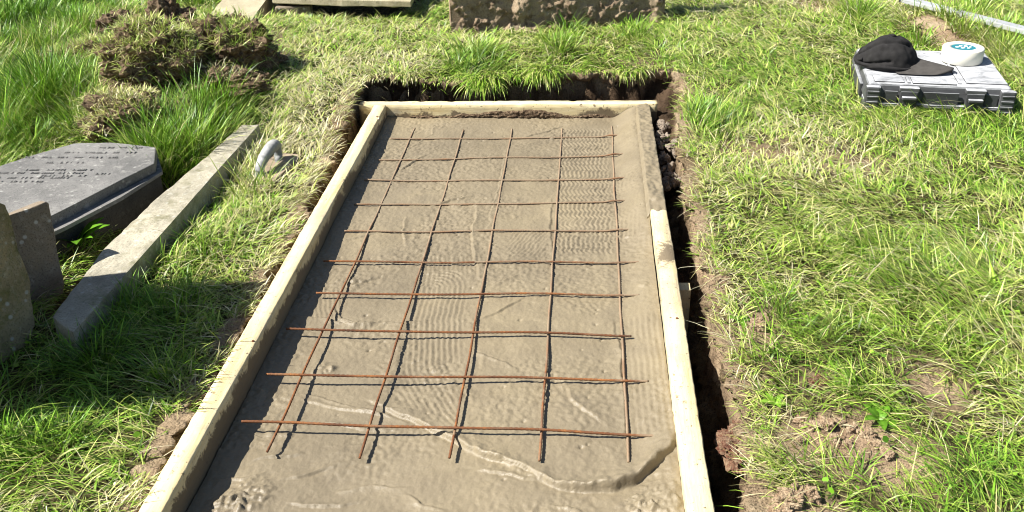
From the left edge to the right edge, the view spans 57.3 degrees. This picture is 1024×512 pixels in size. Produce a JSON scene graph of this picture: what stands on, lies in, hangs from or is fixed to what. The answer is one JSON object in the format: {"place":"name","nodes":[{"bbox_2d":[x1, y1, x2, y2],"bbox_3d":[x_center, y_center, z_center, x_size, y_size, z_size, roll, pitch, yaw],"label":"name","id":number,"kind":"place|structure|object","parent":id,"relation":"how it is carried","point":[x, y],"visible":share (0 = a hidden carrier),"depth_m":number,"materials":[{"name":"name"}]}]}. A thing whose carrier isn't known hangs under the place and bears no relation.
{"place":"outdoors","nodes":[
{"label":"outdoors","id":0,"kind":"place"},
{"bbox_2d":[0,0,1008,200],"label":"tall grass","id":1,"kind":"structure","parent":0,"point":[41,77],"depth_m":3.72,"materials":[{"name":"green plant"}]},
{"bbox_2d":[0,0,1023,511],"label":"ground","id":2,"kind":"structure","parent":0,"point":[658,90],"depth_m":2.63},
{"bbox_2d":[0,203,34,363],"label":"stone slab","id":3,"kind":"structure","parent":2,"relation":"on","point":[16,312],"depth_m":2.40,"materials":[{"name":"grey stone"}]},
{"bbox_2d":[9,201,63,304],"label":"stone slab","id":4,"kind":"structure","parent":2,"relation":"on","point":[34,232],"depth_m":2.61,"materials":[{"name":"grey stone"}]},
{"bbox_2d":[39,28,113,69],"bbox_3d":[-1.865,-0.908,4.221,0.563,0.228,0.361,1,29,4],"label":"turf clod","id":5,"kind":"object","parent":2,"relation":"on","point":[87,42],"visible":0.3,"depth_m":4.15,"materials":[{"name":"plant"}]},
{"bbox_2d":[0,143,163,254],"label":"inscribed gravestone","id":6,"kind":"object","parent":2,"relation":"on","point":[78,187],"visible":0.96,"depth_m":3.05,"materials":[{"name":"stone"}]},
{"bbox_2d":[60,217,107,247],"bbox_3d":[-1.332,-0.064,2.877,0.175,0.074,0.177,1,29,4],"label":"weed plant","id":7,"kind":"object","parent":2,"relation":"on","point":[89,228],"visible":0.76,"depth_m":2.89,"materials":[{"name":"green plant"}]},
{"bbox_2d":[77,25,112,38],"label":"turf clod","id":8,"kind":"object","parent":2,"relation":"on","point":[97,32],"visible":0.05,"depth_m":4.55,"materials":[{"name":"plant"}]},
{"bbox_2d":[91,6,133,31],"bbox_3d":[-1.971,-1.137,4.720,0.301,0.252,0.306,1,29,4],"label":"turf clod","id":9,"kind":"object","parent":2,"relation":"on","point":[103,20],"visible":0.27,"depth_m":4.64,"materials":[{"name":"soil"}]},
{"bbox_2d":[72,82,169,142],"bbox_3d":[-1.508,-0.542,3.618,0.392,0.264,0.380,-8,30,-11],"label":"turf clod","id":10,"kind":"object","parent":2,"relation":"on","point":[91,104],"visible":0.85,"depth_m":3.55,"materials":[{"name":"plant"}]},
{"bbox_2d":[88,9,209,94],"bbox_3d":[-1.507,-0.836,3.920,0.514,0.396,0.544,-7,29,-9],"label":"turf clod","id":11,"kind":"object","parent":2,"relation":"on","point":[129,51],"visible":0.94,"depth_m":3.80,"materials":[{"name":"plant"}]},
{"bbox_2d":[53,125,260,352],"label":"grave kerb","id":12,"kind":"structure","parent":2,"relation":"on","point":[171,208],"depth_m":2.79,"materials":[{"name":"concrete"}]},
{"bbox_2d":[140,0,198,24],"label":"turf clod","id":13,"kind":"object","parent":2,"relation":"on","point":[170,7],"visible":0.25,"depth_m":4.57,"materials":[{"name":"soil"}]},
{"bbox_2d":[162,98,206,123],"bbox_3d":[-1.304,-0.561,3.685,0.234,0.142,0.201,-14,31,-21],"label":"turf clod","id":14,"kind":"object","parent":2,"relation":"on","point":[188,101],"visible":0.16,"depth_m":3.66,"materials":[{"name":"plant"}]},
{"bbox_2d":[169,59,271,103],"bbox_3d":[-1.217,-0.724,3.898,0.443,0.217,0.283,1,29,4],"label":"turf clod","id":15,"kind":"object","parent":2,"relation":"on","point":[252,83],"visible":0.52,"depth_m":3.85,"materials":[{"name":"soil"}]},
{"bbox_2d":[176,5,283,73],"bbox_3d":[-1.266,-0.927,4.145,0.529,0.370,0.473,1,29,4],"label":"turf clod","id":16,"kind":"object","parent":2,"relation":"on","point":[244,39],"visible":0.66,"depth_m":4.05,"materials":[{"name":"plant"}]},
{"bbox_2d":[113,77,365,511],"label":"ground bank","id":17,"kind":"structure","parent":2,"relation":"on","point":[176,425],"depth_m":2.44,"materials":[{"name":"soil"}]},
{"bbox_2d":[212,0,277,19],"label":"kerb block","id":18,"kind":"structure","parent":2,"relation":"on","point":[249,6],"depth_m":5.09,"materials":[{"name":"stone"}]},
{"bbox_2d":[253,71,271,83],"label":"soil clod","id":19,"kind":"object","parent":2,"relation":"on","point":[264,76],"visible":0.21,"depth_m":4.01,"materials":[{"name":"brown soil"}]},
{"bbox_2d":[250,139,301,182],"bbox_3d":[-0.852,-0.352,3.352,0.101,0.100,0.239,4,30,11],"label":"hand float","id":20,"kind":"object","parent":2,"relation":"on","point":[271,148],"visible":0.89,"depth_m":3.35,"materials":[{"name":"white plastic"}]},
{"bbox_2d":[269,44,288,69],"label":"soil clod","id":21,"kind":"object","parent":2,"relation":"on","point":[282,57],"visible":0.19,"depth_m":4.21,"materials":[{"name":"brown soil"}]},
{"bbox_2d":[275,4,312,17],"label":"support stone","id":22,"kind":"object","parent":2,"relation":"on","point":[286,8],"visible":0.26,"depth_m":5.03,"materials":[{"name":"grey stone"}]},
{"bbox_2d":[272,0,413,6],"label":"stone ledger","id":23,"kind":"object","parent":22,"relation":"on","point":[392,3],"visible":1,"depth_m":4.92,"materials":[{"name":"stone"}]},
{"bbox_2d":[139,100,714,511],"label":"timber formwork","id":24,"kind":"object","parent":2,"relation":"on","point":[184,472],"visible":0.7,"depth_m":2.46,"materials":[{"name":"wood"}]},
{"bbox_2d":[186,103,684,511],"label":"concrete slab","id":25,"kind":"structure","parent":24,"relation":"in","point":[306,468],"depth_m":2.45,"materials":[{"name":"beige concrete"}]},
{"bbox_2d":[241,126,653,462],"bbox_3d":[-0.083,-0.040,2.921,0.975,0.029,1.996,1,29,4],"label":"rebar mesh","id":26,"kind":"object","parent":25,"relation":"on","point":[627,434],"visible":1,"depth_m":2.63,"materials":[{"name":"metal"}]},
{"bbox_2d":[106,63,791,511],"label":"overhanging grass","id":27,"kind":"structure","parent":2,"relation":"on","point":[490,81],"depth_m":2.83,"materials":[{"name":"green plant"}]},
{"bbox_2d":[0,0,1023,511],"bbox_3d":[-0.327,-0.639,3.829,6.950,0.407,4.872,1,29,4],"label":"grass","id":28,"kind":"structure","parent":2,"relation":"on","point":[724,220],"depth_m":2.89,"materials":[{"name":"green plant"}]},
{"bbox_2d":[0,0,1023,511],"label":"dry grass","id":29,"kind":"structure","parent":2,"relation":"on","point":[796,186],"depth_m":2.99,"materials":[{"name":"plant"}]},
{"bbox_2d":[0,0,1023,487],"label":"long grass","id":30,"kind":"structure","parent":2,"relation":"on","point":[872,8],"depth_m":3.42,"materials":[{"name":"green plant"}]},
{"bbox_2d":[349,65,678,101],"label":"ground bank","id":31,"kind":"structure","parent":2,"relation":"on","point":[398,88],"depth_m":4.06,"materials":[{"name":"soil"}]},
{"bbox_2d":[449,0,664,31],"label":"muddy headstone","id":32,"kind":"object","parent":2,"relation":"on","point":[478,15],"visible":0.46,"depth_m":4.70,"materials":[{"name":"stone"}]},
{"bbox_2d":[655,130,662,138],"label":"rubble stone","id":33,"kind":"object","parent":2,"relation":"on","point":[658,133],"visible":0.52,"depth_m":3.60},
{"bbox_2d":[657,141,662,149],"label":"rubble stone","id":34,"kind":"object","parent":2,"relation":"on","point":[660,145],"visible":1,"depth_m":3.53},
{"bbox_2d":[656,119,664,125],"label":"rubble stone","id":35,"kind":"object","parent":2,"relation":"on","point":[661,121],"visible":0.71,"depth_m":3.68,"materials":[{"name":"grey stone"}]},
{"bbox_2d":[658,154,665,164],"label":"rubble stone","id":36,"kind":"object","parent":2,"relation":"on","point":[659,159],"visible":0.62,"depth_m":3.51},
{"bbox_2d":[660,124,666,133],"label":"rubble stone","id":37,"kind":"object","parent":2,"relation":"on","point":[663,127],"visible":0.93,"depth_m":3.63,"materials":[{"name":"grey stone"}]},
{"bbox_2d":[660,132,670,141],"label":"rubble stone","id":38,"kind":"object","parent":2,"relation":"on","point":[666,138],"visible":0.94,"depth_m":3.57,"materials":[{"name":"grey stone"}]},
{"bbox_2d":[662,179,670,191],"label":"rubble stone","id":39,"kind":"object","parent":2,"relation":"on","point":[666,185],"visible":0.81,"depth_m":3.33,"materials":[{"name":"brown stone"}]},
{"bbox_2d":[665,143,673,151],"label":"rubble stone","id":40,"kind":"object","parent":2,"relation":"on","point":[669,147],"visible":0.81,"depth_m":3.54,"materials":[{"name":"beige stone"}]},
{"bbox_2d":[666,161,674,171],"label":"rubble stone","id":41,"kind":"object","parent":2,"relation":"on","point":[670,166],"visible":0.86,"depth_m":3.43,"materials":[{"name":"stone"}]},
{"bbox_2d":[670,178,676,187],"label":"rubble stone","id":42,"kind":"object","parent":2,"relation":"on","point":[673,183],"visible":1,"depth_m":3.34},
{"bbox_2d":[664,73,776,511],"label":"ground bank","id":43,"kind":"structure","parent":2,"relation":"on","point":[723,485],"depth_m":2.39,"materials":[{"name":"soil"}]},
{"bbox_2d":[714,419,745,473],"bbox_3d":[0.500,0.420,2.051,0.112,0.068,0.161,1,29,4],"label":"soil clod","id":44,"kind":"object","parent":43,"relation":"on","point":[723,440],"visible":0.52,"depth_m":2.03,"materials":[{"name":"brown soil"}]},
{"bbox_2d":[728,315,749,327],"bbox_3d":[0.584,0.157,2.403,0.062,0.023,0.067,12,32,24],"label":"weed plant","id":45,"kind":"object","parent":2,"relation":"on","point":[743,319],"visible":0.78,"depth_m":2.40,"materials":[{"name":"green plant"}]},
{"bbox_2d":[749,317,768,330],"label":"soil clod","id":46,"kind":"object","parent":2,"relation":"on","point":[757,326],"visible":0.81,"depth_m":2.36,"materials":[{"name":"brown soil"}]},
{"bbox_2d":[759,392,788,407],"bbox_3d":[0.589,0.328,2.107,0.068,0.013,0.056,1,29,4],"label":"weed plant","id":47,"kind":"object","parent":2,"relation":"on","point":[774,401],"visible":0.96,"depth_m":2.11,"materials":[{"name":"green plant"}]},
{"bbox_2d":[766,503,792,511],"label":"soil clod","id":48,"kind":"object","parent":2,"relation":"on","point":[779,508],"visible":1,"depth_m":1.83,"materials":[{"name":"beige soil"}]},
{"bbox_2d":[771,486,805,510],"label":"soil clod","id":49,"kind":"object","parent":2,"relation":"on","point":[780,496],"visible":0.91,"depth_m":1.84,"materials":[{"name":"brown soil"}]},
{"bbox_2d":[790,481,803,489],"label":"soil clod","id":50,"kind":"object","parent":2,"relation":"on","point":[798,486],"visible":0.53,"depth_m":1.88,"materials":[{"name":"brown soil"}]},
{"bbox_2d":[793,435,806,445],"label":"soil clod","id":51,"kind":"object","parent":2,"relation":"on","point":[799,439],"visible":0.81,"depth_m":2.00,"materials":[{"name":"brown soil"}]},
{"bbox_2d":[792,415,809,426],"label":"soil clod","id":52,"kind":"object","parent":2,"relation":"on","point":[796,420],"visible":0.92,"depth_m":2.05,"materials":[{"name":"brown soil"}]},
{"bbox_2d":[801,483,822,505],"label":"soil clod","id":53,"kind":"object","parent":2,"relation":"on","point":[814,495],"visible":0.85,"depth_m":1.85,"materials":[{"name":"brown soil"}]},
{"bbox_2d":[806,420,818,430],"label":"soil clod","id":54,"kind":"object","parent":2,"relation":"on","point":[809,427],"visible":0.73,"depth_m":2.03,"materials":[{"name":"brown soil"}]},
{"bbox_2d":[806,374,829,390],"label":"soil clod","id":55,"kind":"object","parent":2,"relation":"on","point":[816,378],"visible":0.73,"depth_m":2.16,"materials":[{"name":"brown soil"}]},
{"bbox_2d":[816,415,835,431],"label":"soil clod","id":56,"kind":"object","parent":2,"relation":"on","point":[823,420],"visible":0.91,"depth_m":2.03,"materials":[{"name":"brown soil"}]},
{"bbox_2d":[825,432,841,443],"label":"soil clod","id":57,"kind":"object","parent":2,"relation":"on","point":[831,435],"visible":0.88,"depth_m":2.00,"materials":[{"name":"brown soil"}]},
{"bbox_2d":[833,417,846,426],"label":"soil clod","id":58,"kind":"object","parent":2,"relation":"on","point":[837,422],"visible":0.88,"depth_m":2.05,"materials":[{"name":"brown soil"}]},
{"bbox_2d":[842,438,852,448],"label":"soil clod","id":59,"kind":"object","parent":2,"relation":"on","point":[848,443],"visible":0.98,"depth_m":1.98,"materials":[{"name":"brown soil"}]},
{"bbox_2d":[845,421,861,433],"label":"soil clod","id":60,"kind":"object","parent":2,"relation":"on","point":[855,428],"visible":0.98,"depth_m":2.02,"materials":[{"name":"brown soil"}]},
{"bbox_2d":[859,425,877,441],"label":"soil clod","id":61,"kind":"object","parent":2,"relation":"on","point":[867,433],"visible":0.96,"depth_m":2.00,"materials":[{"name":"brown soil"}]},
{"bbox_2d":[716,94,1023,497],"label":"flattened grass","id":62,"kind":"structure","parent":2,"relation":"on","point":[886,303],"depth_m":2.41,"materials":[{"name":"green plant"}]},
{"bbox_2d":[868,438,886,449],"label":"soil clod","id":63,"kind":"object","parent":2,"relation":"on","point":[873,443],"visible":1,"depth_m":1.98,"materials":[{"name":"brown soil"}]},
{"bbox_2d":[862,402,897,429],"bbox_3d":[0.801,0.349,2.043,0.079,0.025,0.095,1,29,4],"label":"weed plant","id":64,"kind":"object","parent":2,"relation":"on","point":[883,423],"visible":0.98,"depth_m":2.04,"materials":[{"name":"green plant"}]},
{"bbox_2d":[879,446,894,460],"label":"soil clod","id":65,"kind":"object","parent":2,"relation":"on","point":[888,455],"visible":0.94,"depth_m":1.96,"materials":[{"name":"brown soil"}]},
{"bbox_2d":[851,49,1016,116],"bbox_3d":[1.663,-0.698,3.763,0.542,0.129,0.533,4,30,11],"label":"tool case","id":66,"kind":"object","parent":2,"relation":"on","point":[982,84],"visible":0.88,"depth_m":3.58,"materials":[{"name":"plastic"}]},
{"bbox_2d":[854,34,953,74],"bbox_3d":[1.561,-0.815,3.722,0.381,0.120,0.228,17,34,30],"label":"baseball cap","id":67,"kind":"object","parent":66,"relation":"on","point":[893,53],"visible":1,"depth_m":3.69,"materials":[{"name":"black fabric"}]},
{"bbox_2d":[940,41,984,65],"bbox_3d":[1.810,-0.813,3.768,0.156,0.057,0.156,1,29,4],"label":"tape roll","id":68,"kind":"object","parent":66,"relation":"on","point":[958,53],"visible":1,"depth_m":3.72,"materials":[{"name":"white plastic"}]},
{"bbox_2d":[899,0,1023,33],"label":"straightedge","id":69,"kind":"object","parent":2,"relation":"on","point":[1005,25],"visible":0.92,"depth_m":4.37,"materials":[{"name":"metal"}]},
{"label":"rubble stone","id":70,"kind":"object","parent":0,"visible":0},
{"bbox_2d":[664,154,669,160],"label":"rubble stone","id":71,"kind":"object","parent":70,"relation":"on","point":[666,156],"visible":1,"depth_m":3.47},
{"label":"rubble stone","id":72,"kind":"object","parent":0,"visible":0},
{"bbox_2d":[672,138,678,145],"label":"rubble stone","id":73,"kind":"object","parent":72,"relation":"on","point":[675,141],"visible":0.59,"depth_m":3.50,"materials":[{"name":"beige stone"}]},
{"label":"rubble stone","id":74,"kind":"object","parent":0,"visible":0},
{"bbox_2d":[666,171,672,177],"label":"rubble stone","id":75,"kind":"object","parent":74,"relation":"on","point":[670,174],"visible":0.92,"depth_m":3.38,"materials":[{"name":"brown stone"}]}
]}

